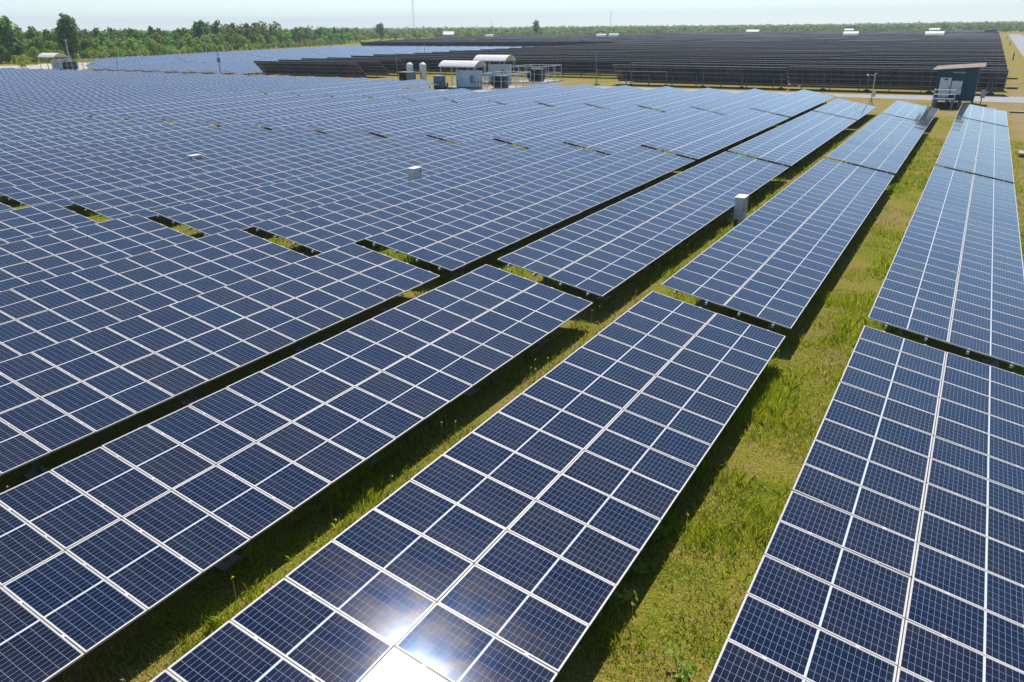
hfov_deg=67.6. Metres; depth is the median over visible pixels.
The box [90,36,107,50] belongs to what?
tree
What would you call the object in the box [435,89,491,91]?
service track
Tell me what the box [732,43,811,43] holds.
solar table
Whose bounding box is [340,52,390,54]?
solar table
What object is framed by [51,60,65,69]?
inverter cabinet
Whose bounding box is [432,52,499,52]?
solar table
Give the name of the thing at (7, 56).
tree
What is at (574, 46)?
solar table
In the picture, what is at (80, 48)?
tree
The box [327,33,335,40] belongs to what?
tree
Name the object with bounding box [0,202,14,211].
solar table
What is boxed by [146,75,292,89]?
solar table
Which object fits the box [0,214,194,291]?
solar table
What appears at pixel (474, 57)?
solar table
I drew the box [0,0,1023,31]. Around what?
sky
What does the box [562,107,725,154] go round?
solar table
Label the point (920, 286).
solar table
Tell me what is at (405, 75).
pump house
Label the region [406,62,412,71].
water tank
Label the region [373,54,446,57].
solar table
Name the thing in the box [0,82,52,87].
solar table
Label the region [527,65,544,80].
transformer
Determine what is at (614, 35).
arched shelter
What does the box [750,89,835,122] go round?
solar table
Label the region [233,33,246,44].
tree
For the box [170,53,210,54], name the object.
solar table
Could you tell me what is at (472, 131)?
solar table
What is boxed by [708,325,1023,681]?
solar table
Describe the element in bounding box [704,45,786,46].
solar table
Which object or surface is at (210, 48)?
shrub
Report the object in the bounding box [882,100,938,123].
solar table
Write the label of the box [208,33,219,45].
tree
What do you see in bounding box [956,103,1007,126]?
solar table
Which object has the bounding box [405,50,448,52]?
solar table
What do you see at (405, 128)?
solar table
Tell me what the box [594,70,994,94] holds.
wire fence
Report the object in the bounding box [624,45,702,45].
solar table
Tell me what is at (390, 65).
solar table
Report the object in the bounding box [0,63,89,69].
sand
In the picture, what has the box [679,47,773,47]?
solar table
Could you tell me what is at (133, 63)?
solar table
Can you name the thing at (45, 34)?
tree
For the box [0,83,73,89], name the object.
solar table
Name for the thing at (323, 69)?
solar table
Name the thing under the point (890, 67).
solar table
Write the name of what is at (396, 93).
solar table
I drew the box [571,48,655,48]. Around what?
solar table
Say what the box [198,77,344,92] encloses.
solar table
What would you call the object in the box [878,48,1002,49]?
solar table
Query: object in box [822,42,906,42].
solar table
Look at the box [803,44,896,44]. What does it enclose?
solar table
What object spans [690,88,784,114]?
solar table
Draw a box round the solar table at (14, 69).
[0,68,28,69]
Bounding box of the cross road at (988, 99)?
[596,86,1023,102]
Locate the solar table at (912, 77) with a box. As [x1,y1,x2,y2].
[788,66,1008,94]
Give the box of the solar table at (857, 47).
[832,47,883,47]
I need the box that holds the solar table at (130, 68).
[118,62,215,71]
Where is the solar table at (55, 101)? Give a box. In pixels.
[0,88,201,111]
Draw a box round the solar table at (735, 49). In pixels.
[712,49,758,49]
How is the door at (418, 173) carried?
in the combiner box at (414, 172)
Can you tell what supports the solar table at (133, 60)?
on the ground at (938, 128)
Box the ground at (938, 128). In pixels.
[0,30,1023,681]
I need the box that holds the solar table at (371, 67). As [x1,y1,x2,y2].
[278,59,388,76]
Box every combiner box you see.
[187,154,201,157]
[407,166,421,181]
[728,194,748,223]
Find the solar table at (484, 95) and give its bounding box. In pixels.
[441,83,566,102]
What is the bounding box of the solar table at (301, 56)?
[270,55,333,58]
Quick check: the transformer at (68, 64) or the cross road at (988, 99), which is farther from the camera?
the transformer at (68, 64)
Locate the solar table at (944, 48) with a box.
[886,48,1002,48]
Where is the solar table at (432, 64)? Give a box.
[403,58,520,73]
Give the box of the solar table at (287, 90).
[257,78,399,94]
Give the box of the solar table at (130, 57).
[96,56,175,58]
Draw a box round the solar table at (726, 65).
[631,62,797,81]
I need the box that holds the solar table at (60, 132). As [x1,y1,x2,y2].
[0,118,169,143]
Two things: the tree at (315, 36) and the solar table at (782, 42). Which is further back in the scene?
the tree at (315, 36)
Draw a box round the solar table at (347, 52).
[321,51,372,53]
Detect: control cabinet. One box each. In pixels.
[937,77,951,96]
[950,81,962,94]
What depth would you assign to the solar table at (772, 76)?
122.63 m
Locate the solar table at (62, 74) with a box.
[0,71,125,78]
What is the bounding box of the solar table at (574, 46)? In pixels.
[545,46,603,46]
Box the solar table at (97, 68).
[86,62,187,70]
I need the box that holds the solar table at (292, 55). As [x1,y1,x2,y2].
[261,54,324,57]
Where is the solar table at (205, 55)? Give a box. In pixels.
[176,53,241,56]
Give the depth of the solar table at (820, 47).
216.25 m
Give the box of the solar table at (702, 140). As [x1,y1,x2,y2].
[642,108,788,165]
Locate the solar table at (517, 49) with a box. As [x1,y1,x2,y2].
[480,49,544,50]
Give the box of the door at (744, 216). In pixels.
[742,197,748,219]
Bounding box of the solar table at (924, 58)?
[839,58,1005,59]
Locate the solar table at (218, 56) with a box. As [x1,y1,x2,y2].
[180,55,251,58]
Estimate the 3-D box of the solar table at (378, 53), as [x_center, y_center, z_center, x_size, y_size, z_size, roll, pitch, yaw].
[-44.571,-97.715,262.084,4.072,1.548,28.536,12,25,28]
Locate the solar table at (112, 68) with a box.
[103,62,202,70]
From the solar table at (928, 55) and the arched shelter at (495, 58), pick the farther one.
the solar table at (928, 55)
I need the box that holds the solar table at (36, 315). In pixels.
[0,228,308,361]
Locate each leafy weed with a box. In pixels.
[612,588,637,605]
[628,561,649,574]
[650,525,666,540]
[667,646,696,681]
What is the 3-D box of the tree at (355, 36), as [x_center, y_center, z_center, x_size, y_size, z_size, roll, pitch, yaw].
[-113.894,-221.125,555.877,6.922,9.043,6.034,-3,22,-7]
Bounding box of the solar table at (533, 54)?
[484,53,584,56]
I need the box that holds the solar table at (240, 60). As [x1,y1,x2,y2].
[204,58,282,62]
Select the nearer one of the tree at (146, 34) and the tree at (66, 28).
the tree at (66, 28)
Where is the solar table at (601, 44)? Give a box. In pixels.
[577,44,626,44]
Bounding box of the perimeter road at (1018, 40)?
[1009,34,1023,56]
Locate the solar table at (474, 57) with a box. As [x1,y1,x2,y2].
[425,56,534,69]
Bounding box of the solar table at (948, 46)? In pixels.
[889,46,1002,47]
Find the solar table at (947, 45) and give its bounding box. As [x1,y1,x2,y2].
[892,45,1002,45]
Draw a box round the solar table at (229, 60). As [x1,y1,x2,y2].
[190,58,269,62]
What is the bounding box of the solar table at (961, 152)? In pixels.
[935,117,1013,182]
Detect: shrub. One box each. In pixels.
[42,50,60,59]
[57,51,71,60]
[63,50,74,60]
[78,50,86,60]
[80,48,93,58]
[86,47,96,58]
[97,46,110,55]
[107,46,118,57]
[116,48,124,56]
[117,45,131,56]
[135,48,149,55]
[149,45,158,55]
[156,43,168,54]
[164,45,176,53]
[194,44,203,52]
[197,42,211,52]
[205,44,212,51]
[217,44,223,51]
[232,42,241,50]
[301,38,308,46]
[314,38,323,44]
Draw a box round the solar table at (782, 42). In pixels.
[744,42,820,42]
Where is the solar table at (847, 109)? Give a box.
[813,98,876,125]
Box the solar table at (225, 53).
[193,52,250,54]
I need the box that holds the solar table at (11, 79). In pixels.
[0,71,144,81]
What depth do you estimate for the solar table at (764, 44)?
260.73 m
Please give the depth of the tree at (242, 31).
403.35 m
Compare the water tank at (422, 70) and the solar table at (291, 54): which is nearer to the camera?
the water tank at (422, 70)
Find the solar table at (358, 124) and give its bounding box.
[305,99,501,136]
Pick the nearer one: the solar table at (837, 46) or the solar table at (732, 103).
the solar table at (732, 103)
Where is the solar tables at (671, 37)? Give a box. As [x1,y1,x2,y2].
[360,30,1000,46]
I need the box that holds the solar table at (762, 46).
[739,46,785,46]
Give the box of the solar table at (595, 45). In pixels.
[567,45,623,45]
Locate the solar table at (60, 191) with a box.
[0,130,384,211]
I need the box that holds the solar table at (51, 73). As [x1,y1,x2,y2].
[0,70,108,77]
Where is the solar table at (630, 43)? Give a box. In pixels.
[604,43,656,43]
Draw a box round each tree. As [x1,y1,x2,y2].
[0,15,23,62]
[0,44,7,62]
[5,53,11,62]
[8,38,26,55]
[10,55,16,63]
[13,26,26,49]
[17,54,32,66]
[22,26,43,45]
[22,39,37,52]
[25,46,40,64]
[29,36,48,61]
[40,29,55,48]
[42,40,56,52]
[48,13,83,60]
[51,41,66,52]
[76,40,84,59]
[79,29,89,41]
[80,34,93,48]
[89,27,106,49]
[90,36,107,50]
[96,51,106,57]
[101,30,114,47]
[102,39,115,57]
[104,27,119,39]
[110,30,126,46]
[113,38,125,49]
[122,36,140,55]
[123,28,142,54]
[133,40,146,51]
[135,29,146,45]
[143,31,152,45]
[144,37,158,52]
[145,26,155,49]
[151,32,163,54]
[154,28,168,47]
[160,45,167,54]
[163,30,176,44]
[163,36,174,49]
[172,31,181,48]
[173,28,183,51]
[175,38,186,53]
[181,27,193,42]
[181,33,196,53]
[189,21,205,37]
[193,37,202,46]
[195,20,212,41]
[200,34,212,45]
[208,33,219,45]
[209,20,225,35]
[215,33,224,44]
[223,24,235,46]
[223,32,233,43]
[229,22,240,49]
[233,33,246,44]
[236,23,247,44]
[240,23,252,43]
[240,37,250,46]
[248,32,256,48]
[249,22,259,40]
[255,34,266,46]
[258,21,268,38]
[263,33,270,44]
[268,23,275,37]
[271,21,281,38]
[275,30,284,43]
[282,32,292,47]
[290,27,304,43]
[291,31,297,43]
[296,30,305,42]
[301,27,311,43]
[307,26,313,42]
[313,32,318,45]
[316,27,323,37]
[320,27,327,36]
[325,28,334,42]
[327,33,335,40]
[334,33,340,41]
[338,26,347,38]
[343,32,353,43]
[351,30,359,42]
[374,22,385,40]
[532,20,540,32]
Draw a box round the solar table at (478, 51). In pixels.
[449,50,515,52]
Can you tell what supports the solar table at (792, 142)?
on the ground at (938, 128)
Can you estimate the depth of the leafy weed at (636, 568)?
13.49 m
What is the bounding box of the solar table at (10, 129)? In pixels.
[0,115,125,134]
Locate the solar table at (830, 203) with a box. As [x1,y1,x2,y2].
[661,158,893,329]
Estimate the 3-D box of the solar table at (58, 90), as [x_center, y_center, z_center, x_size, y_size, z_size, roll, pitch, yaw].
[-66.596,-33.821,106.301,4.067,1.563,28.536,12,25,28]
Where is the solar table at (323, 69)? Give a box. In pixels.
[253,61,366,77]
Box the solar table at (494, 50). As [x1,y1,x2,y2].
[465,50,523,51]
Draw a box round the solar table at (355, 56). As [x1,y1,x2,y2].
[350,55,424,63]
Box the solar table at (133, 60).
[93,58,177,61]
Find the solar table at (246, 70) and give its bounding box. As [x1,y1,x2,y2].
[224,68,270,75]
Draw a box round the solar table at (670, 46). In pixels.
[653,46,687,46]
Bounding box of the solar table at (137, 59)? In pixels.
[92,57,179,61]
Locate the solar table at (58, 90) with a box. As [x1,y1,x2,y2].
[0,85,121,95]
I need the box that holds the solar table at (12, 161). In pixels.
[0,123,269,169]
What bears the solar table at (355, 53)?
on the ground at (938, 128)
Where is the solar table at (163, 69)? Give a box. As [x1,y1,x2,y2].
[151,63,249,73]
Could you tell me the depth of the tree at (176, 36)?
350.13 m
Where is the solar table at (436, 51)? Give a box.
[418,50,463,52]
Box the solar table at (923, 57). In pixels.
[842,56,1004,58]
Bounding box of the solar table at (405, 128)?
[361,101,552,138]
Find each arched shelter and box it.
[37,53,67,68]
[438,60,486,89]
[473,55,515,83]
[596,34,607,37]
[608,33,619,36]
[843,32,858,36]
[925,31,944,36]
[929,28,939,30]
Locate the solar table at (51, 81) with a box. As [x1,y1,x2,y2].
[33,73,182,83]
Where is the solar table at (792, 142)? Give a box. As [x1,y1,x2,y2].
[728,111,856,172]
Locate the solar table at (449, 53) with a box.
[414,53,483,55]
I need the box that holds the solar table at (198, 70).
[187,65,256,73]
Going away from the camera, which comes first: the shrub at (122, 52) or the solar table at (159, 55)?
the solar table at (159, 55)
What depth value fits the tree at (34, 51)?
233.92 m
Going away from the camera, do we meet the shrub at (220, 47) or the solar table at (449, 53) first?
the solar table at (449, 53)
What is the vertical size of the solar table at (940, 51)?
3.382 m
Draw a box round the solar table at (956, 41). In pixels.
[912,41,1000,41]
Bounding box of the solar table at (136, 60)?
[90,59,183,62]
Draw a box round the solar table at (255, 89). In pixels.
[227,77,371,93]
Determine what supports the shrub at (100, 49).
on the ground at (938, 128)
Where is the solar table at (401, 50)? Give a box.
[379,49,423,51]
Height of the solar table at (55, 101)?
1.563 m
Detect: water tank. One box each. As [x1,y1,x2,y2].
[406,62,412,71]
[419,62,426,79]
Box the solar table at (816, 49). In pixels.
[760,49,872,50]
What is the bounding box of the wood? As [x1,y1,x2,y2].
[24,20,1023,49]
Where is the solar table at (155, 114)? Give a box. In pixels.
[117,94,331,121]
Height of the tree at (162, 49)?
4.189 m
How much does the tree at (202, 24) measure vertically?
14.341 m
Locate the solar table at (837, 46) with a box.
[787,46,887,47]
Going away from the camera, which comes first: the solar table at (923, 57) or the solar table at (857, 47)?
the solar table at (923, 57)
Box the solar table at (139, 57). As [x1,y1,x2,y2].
[94,56,177,59]
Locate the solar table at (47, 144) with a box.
[0,121,215,155]
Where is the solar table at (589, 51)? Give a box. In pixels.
[532,50,625,52]
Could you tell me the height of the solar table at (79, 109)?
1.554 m
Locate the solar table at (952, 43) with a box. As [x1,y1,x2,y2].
[903,43,1001,43]
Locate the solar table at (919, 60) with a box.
[828,58,1005,62]
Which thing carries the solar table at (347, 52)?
on the ground at (938, 128)
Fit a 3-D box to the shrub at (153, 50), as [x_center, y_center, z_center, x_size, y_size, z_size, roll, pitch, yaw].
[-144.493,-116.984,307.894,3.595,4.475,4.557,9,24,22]
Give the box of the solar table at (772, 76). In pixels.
[612,64,788,88]
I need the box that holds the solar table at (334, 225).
[250,142,608,252]
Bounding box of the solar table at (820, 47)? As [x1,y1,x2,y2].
[774,47,877,48]
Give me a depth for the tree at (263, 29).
435.97 m
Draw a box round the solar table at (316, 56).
[284,55,349,58]
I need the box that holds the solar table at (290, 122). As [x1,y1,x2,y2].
[252,98,454,129]
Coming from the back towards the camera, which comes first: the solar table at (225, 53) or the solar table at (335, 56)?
the solar table at (225, 53)
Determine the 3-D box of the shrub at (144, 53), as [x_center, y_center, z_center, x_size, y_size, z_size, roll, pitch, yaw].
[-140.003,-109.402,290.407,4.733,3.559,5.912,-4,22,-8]
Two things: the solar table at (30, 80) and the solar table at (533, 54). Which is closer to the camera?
the solar table at (30, 80)
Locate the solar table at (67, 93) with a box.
[0,86,148,99]
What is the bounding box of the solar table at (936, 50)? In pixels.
[869,50,1003,50]
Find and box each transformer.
[62,59,77,69]
[491,72,509,87]
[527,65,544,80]
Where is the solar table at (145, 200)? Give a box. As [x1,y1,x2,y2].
[67,134,452,219]
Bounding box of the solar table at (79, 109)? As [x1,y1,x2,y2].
[47,91,261,116]
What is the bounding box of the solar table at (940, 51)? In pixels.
[865,51,1003,52]
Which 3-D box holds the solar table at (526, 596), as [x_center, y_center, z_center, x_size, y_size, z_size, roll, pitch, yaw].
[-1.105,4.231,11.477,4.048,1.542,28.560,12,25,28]
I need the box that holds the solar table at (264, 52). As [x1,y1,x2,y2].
[243,51,291,54]
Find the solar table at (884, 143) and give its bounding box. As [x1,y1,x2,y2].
[826,114,928,173]
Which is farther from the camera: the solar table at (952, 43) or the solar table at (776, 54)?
the solar table at (952, 43)
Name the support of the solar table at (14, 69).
on the ground at (938, 128)
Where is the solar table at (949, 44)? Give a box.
[898,44,1001,44]
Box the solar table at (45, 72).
[0,70,90,75]
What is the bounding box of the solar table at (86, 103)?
[16,90,231,113]
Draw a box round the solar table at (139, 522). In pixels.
[0,264,592,681]
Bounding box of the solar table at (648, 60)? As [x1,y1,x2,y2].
[535,58,662,74]
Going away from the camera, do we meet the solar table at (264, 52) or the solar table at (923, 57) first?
the solar table at (923, 57)
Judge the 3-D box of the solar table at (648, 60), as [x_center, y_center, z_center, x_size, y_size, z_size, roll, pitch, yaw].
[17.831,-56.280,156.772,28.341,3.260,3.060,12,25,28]
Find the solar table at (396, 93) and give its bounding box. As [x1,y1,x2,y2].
[360,87,438,98]
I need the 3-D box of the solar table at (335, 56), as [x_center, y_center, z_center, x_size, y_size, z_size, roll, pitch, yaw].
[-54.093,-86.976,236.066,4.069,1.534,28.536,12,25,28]
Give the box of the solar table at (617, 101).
[581,86,690,108]
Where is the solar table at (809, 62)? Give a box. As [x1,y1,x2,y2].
[664,59,817,64]
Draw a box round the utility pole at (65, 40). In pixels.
[64,39,70,60]
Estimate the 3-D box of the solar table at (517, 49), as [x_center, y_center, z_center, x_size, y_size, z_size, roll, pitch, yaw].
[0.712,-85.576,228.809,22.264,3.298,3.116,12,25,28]
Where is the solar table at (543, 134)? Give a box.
[489,105,663,148]
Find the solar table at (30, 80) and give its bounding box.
[13,72,162,82]
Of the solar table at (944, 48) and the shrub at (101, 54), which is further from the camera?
the shrub at (101, 54)
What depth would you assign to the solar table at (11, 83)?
127.27 m
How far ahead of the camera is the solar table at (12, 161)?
56.48 m
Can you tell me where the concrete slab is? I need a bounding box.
[1018,150,1023,156]
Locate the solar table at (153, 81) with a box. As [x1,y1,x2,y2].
[98,74,246,86]
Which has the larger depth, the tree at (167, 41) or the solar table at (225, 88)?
the tree at (167, 41)
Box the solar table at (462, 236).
[365,146,694,274]
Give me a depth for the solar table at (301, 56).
241.44 m
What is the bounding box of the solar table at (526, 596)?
[150,291,784,681]
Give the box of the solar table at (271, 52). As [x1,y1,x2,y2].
[244,51,300,53]
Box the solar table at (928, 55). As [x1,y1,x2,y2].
[848,54,1004,56]
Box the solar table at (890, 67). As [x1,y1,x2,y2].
[800,65,1007,88]
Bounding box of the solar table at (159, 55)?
[120,54,191,57]
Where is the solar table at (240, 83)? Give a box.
[171,76,317,90]
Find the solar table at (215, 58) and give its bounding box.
[181,56,256,59]
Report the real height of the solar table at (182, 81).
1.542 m
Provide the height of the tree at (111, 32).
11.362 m
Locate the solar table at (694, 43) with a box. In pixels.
[658,43,730,43]
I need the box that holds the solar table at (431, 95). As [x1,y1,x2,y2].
[400,88,476,100]
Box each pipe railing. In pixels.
[56,59,94,70]
[479,71,530,89]
[512,64,562,83]
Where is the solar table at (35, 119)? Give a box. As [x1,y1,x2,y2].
[0,112,87,126]
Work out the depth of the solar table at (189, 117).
81.27 m
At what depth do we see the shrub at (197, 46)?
332.65 m
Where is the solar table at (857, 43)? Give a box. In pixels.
[813,43,901,43]
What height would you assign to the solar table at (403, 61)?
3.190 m
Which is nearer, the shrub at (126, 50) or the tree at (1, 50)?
the tree at (1, 50)
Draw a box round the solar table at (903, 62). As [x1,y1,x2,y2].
[819,61,1006,63]
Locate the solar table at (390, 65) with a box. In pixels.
[301,58,406,74]
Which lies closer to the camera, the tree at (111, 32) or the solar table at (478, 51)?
the solar table at (478, 51)
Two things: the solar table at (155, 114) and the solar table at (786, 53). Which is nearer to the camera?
the solar table at (155, 114)
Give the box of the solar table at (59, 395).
[0,243,439,478]
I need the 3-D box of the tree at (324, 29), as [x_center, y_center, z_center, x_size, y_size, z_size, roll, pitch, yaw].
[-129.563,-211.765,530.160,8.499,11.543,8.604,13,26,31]
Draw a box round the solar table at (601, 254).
[497,151,788,299]
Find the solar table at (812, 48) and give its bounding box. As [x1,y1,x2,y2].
[767,48,873,49]
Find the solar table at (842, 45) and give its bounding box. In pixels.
[793,45,890,46]
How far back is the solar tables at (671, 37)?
405.10 m
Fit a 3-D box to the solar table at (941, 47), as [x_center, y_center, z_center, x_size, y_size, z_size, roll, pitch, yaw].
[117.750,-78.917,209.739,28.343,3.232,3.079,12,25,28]
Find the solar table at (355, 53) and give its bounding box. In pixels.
[330,52,380,54]
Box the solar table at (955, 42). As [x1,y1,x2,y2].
[910,42,1000,42]
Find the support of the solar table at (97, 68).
on the ground at (938, 128)
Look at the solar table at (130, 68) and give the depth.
185.17 m
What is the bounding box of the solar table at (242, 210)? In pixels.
[152,137,527,236]
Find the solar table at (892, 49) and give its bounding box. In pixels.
[874,49,910,49]
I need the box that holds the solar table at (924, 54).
[854,53,1004,54]
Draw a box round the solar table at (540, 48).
[509,48,570,49]
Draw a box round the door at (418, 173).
[414,169,421,179]
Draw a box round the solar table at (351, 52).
[328,51,377,54]
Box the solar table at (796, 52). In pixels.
[735,51,858,53]
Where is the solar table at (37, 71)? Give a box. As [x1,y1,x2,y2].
[0,69,75,73]
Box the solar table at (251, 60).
[219,58,296,62]
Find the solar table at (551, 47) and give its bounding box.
[521,47,581,47]
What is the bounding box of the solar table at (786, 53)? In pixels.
[725,52,852,55]
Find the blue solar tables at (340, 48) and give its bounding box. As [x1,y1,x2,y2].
[206,46,544,52]
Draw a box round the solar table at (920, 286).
[868,166,1023,368]
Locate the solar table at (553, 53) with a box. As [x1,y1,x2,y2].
[501,52,599,54]
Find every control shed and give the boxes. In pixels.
[931,63,986,109]
[984,29,996,31]
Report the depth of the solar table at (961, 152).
51.12 m
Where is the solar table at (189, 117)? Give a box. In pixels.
[159,95,368,125]
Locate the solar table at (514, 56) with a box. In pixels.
[446,55,552,57]
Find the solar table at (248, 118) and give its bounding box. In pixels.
[204,96,410,127]
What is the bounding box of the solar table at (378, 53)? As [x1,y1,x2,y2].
[355,52,403,54]
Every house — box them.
[399,71,415,80]
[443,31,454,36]
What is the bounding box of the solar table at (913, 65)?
[810,63,1007,67]
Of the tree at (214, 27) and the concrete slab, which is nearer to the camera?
the concrete slab
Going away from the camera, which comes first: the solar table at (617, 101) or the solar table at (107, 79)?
the solar table at (617, 101)
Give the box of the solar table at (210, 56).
[178,54,246,57]
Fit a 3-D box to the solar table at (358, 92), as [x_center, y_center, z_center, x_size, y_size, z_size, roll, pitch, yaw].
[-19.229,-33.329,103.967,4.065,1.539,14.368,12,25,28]
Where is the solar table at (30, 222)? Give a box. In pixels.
[0,203,97,244]
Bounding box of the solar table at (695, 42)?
[672,42,718,42]
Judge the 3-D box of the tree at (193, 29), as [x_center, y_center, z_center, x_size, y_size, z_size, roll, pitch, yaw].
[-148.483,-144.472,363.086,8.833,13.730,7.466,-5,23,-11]
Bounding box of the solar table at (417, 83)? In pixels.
[289,79,440,96]
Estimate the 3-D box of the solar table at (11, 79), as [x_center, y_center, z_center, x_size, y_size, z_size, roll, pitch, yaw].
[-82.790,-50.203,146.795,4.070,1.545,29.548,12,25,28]
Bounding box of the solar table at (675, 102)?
[634,88,734,112]
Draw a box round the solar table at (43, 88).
[0,84,96,92]
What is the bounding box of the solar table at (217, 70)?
[204,66,258,74]
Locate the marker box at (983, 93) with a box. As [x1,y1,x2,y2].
[980,90,985,104]
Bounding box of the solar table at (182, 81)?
[121,75,269,88]
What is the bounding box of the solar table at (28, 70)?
[0,69,58,72]
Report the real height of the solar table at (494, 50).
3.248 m
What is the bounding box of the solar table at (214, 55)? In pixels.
[182,54,244,56]
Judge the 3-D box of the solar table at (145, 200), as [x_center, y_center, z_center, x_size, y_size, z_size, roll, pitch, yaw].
[-12.840,-10.524,48.016,4.047,1.544,28.560,12,25,28]
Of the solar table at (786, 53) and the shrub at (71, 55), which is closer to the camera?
the solar table at (786, 53)
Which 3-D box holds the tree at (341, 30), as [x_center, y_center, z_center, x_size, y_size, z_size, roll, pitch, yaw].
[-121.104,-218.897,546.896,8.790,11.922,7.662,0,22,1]
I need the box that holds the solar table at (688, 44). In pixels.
[666,44,710,44]
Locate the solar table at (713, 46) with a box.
[688,46,738,46]
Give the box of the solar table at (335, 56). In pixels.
[299,55,363,58]
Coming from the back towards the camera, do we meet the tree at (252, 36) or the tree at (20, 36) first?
the tree at (252, 36)
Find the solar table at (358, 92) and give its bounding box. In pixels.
[322,86,403,98]
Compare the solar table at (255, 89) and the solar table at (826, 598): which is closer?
the solar table at (826, 598)
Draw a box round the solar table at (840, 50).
[813,50,867,51]
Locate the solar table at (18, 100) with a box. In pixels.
[0,87,173,103]
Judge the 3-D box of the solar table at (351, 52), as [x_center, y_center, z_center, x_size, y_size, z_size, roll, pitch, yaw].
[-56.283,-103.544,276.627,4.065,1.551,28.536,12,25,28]
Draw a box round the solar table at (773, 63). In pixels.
[649,61,808,66]
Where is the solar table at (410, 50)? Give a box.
[389,50,424,52]
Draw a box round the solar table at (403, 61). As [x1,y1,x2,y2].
[327,57,405,65]
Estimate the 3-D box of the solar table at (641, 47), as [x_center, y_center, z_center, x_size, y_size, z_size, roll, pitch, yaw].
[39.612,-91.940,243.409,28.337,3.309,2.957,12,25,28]
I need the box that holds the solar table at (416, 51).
[392,50,438,52]
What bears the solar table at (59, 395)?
on the ground at (938, 128)
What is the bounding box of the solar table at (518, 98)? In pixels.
[486,84,603,105]
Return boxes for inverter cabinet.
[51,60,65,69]
[433,75,445,88]
[456,70,482,87]
[488,64,511,81]
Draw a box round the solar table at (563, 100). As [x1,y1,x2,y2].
[531,85,644,106]
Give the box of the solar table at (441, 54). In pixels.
[411,54,465,55]
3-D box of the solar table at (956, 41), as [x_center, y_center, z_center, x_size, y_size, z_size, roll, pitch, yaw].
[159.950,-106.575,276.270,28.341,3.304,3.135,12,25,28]
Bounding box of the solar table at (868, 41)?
[826,41,908,42]
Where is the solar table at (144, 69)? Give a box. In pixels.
[134,63,233,72]
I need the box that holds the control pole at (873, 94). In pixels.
[867,73,877,104]
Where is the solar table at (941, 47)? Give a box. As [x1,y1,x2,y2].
[885,47,997,47]
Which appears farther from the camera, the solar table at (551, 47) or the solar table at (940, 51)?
the solar table at (551, 47)
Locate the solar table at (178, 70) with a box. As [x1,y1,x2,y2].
[168,64,255,73]
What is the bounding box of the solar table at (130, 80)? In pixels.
[75,73,223,85]
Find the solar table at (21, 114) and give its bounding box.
[0,110,52,119]
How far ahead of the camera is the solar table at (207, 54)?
273.19 m
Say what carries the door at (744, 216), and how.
in the combiner box at (740, 206)
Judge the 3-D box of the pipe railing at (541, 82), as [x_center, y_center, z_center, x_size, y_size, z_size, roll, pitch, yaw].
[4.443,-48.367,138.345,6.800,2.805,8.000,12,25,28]
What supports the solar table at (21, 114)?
on the ground at (938, 128)
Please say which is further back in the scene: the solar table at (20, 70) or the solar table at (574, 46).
the solar table at (574, 46)
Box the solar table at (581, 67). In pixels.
[516,59,647,76]
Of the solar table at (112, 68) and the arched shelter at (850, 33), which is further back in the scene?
the arched shelter at (850, 33)
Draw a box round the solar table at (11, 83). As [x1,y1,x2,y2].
[0,81,31,84]
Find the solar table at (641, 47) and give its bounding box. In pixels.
[605,47,677,48]
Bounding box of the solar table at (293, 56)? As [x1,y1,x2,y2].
[265,54,327,57]
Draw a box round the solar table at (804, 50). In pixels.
[744,50,863,52]
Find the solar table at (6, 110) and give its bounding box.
[0,108,18,113]
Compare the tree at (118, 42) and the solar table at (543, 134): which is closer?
the solar table at (543, 134)
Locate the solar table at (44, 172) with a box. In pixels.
[0,126,325,204]
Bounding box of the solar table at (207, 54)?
[174,53,240,55]
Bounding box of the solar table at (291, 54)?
[258,53,319,56]
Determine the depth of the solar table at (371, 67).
157.14 m
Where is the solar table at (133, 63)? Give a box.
[85,61,182,70]
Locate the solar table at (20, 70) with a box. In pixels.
[0,69,42,71]
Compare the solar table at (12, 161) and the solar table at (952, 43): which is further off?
the solar table at (952, 43)
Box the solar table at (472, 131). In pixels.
[422,103,606,142]
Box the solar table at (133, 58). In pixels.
[94,57,176,60]
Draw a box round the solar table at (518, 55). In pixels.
[466,54,568,57]
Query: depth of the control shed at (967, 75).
87.90 m
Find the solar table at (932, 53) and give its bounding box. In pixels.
[860,52,1003,53]
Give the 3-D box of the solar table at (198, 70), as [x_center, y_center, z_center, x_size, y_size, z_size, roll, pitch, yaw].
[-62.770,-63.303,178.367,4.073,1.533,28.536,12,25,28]
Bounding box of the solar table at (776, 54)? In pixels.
[715,54,846,57]
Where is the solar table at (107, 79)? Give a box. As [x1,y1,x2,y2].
[54,73,203,84]
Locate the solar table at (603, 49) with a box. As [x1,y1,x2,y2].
[559,49,648,49]
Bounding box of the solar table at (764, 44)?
[726,44,802,44]
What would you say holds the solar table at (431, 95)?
on the ground at (938, 128)
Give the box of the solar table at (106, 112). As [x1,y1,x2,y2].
[81,92,295,118]
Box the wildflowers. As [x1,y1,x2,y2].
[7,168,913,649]
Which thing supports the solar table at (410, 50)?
on the ground at (938, 128)
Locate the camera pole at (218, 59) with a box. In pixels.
[215,49,220,72]
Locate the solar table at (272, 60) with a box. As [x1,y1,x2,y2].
[234,59,301,63]

